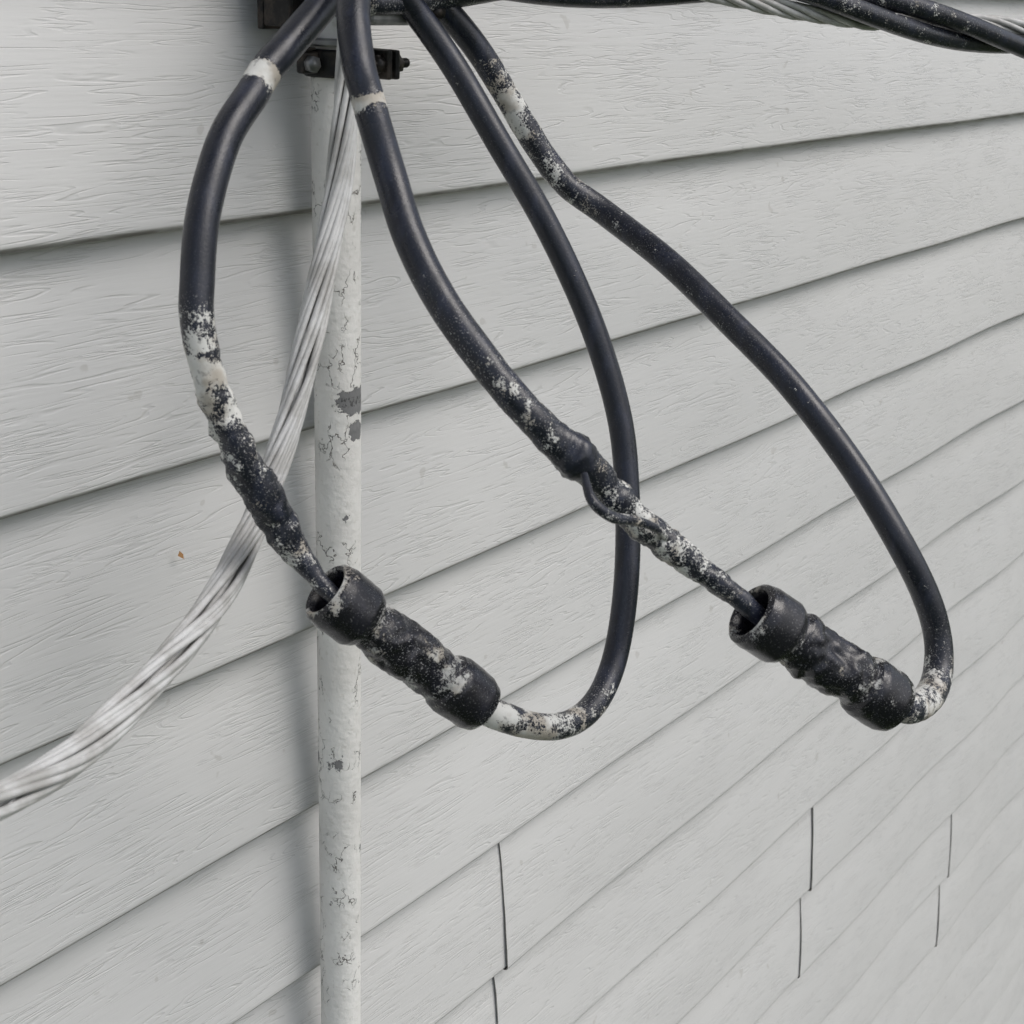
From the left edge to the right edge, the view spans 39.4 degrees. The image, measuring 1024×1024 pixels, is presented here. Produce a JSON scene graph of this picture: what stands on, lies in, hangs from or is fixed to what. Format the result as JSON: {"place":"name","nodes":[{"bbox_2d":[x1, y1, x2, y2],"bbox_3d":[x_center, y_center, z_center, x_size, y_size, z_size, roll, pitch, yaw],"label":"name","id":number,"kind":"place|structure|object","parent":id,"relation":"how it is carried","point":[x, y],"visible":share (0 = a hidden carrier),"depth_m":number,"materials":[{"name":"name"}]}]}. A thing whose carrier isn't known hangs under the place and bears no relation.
{"place":"outdoors","nodes":[
{"label":"outdoors","id":0,"kind":"place"},
{"label":"ground","id":1,"kind":"structure","parent":0,"visible":0},
{"bbox_3d":[-0.863,1.180,5.647,5.995,0.379,11.200,17,25,34],"label":"foundation","id":2,"kind":"object","parent":1,"relation":"on","visible":0},
{"bbox_2d":[0,0,1023,1023],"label":"siding","id":3,"kind":"object","parent":2,"relation":"on","point":[702,819],"visible":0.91,"depth_m":1.07,"materials":[{"name":"plastic"}]},
{"bbox_2d":[310,15,360,1023],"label":"electrical conduit","id":4,"kind":"object","parent":3,"relation":"attached to","point":[337,402],"visible":0.7,"depth_m":0.84,"materials":[{"name":"metal"}]},
{"bbox_2d":[257,0,445,79],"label":"conduit clamp bracket","id":5,"kind":"object","parent":3,"relation":"attached to","point":[321,63],"visible":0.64,"depth_m":0.73,"materials":[{"name":"metal"}]},
{"bbox_2d":[0,36,357,820],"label":"bare aluminum wire","id":6,"kind":"object","parent":5,"relation":"attached to","point":[106,726],"visible":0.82,"depth_m":0.66,"materials":[{"name":"silver metal"}]},
{"bbox_2d":[178,0,640,740],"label":"spliced black cable","id":7,"kind":"object","parent":5,"relation":"attached to","point":[346,606],"visible":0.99,"depth_m":0.66,"materials":[{"name":"rubber"}]},
{"bbox_2d":[336,0,953,730],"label":"spliced black cable","id":8,"kind":"object","parent":5,"relation":"attached to","point":[790,634],"visible":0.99,"depth_m":0.67,"materials":[{"name":"rubber"}]},
{"bbox_2d":[370,0,1023,58],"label":"triplex service drop cable","id":9,"kind":"object","parent":5,"relation":"attached to","point":[933,23],"visible":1,"depth_m":0.89,"materials":[{"name":"black rubber"}]}
]}

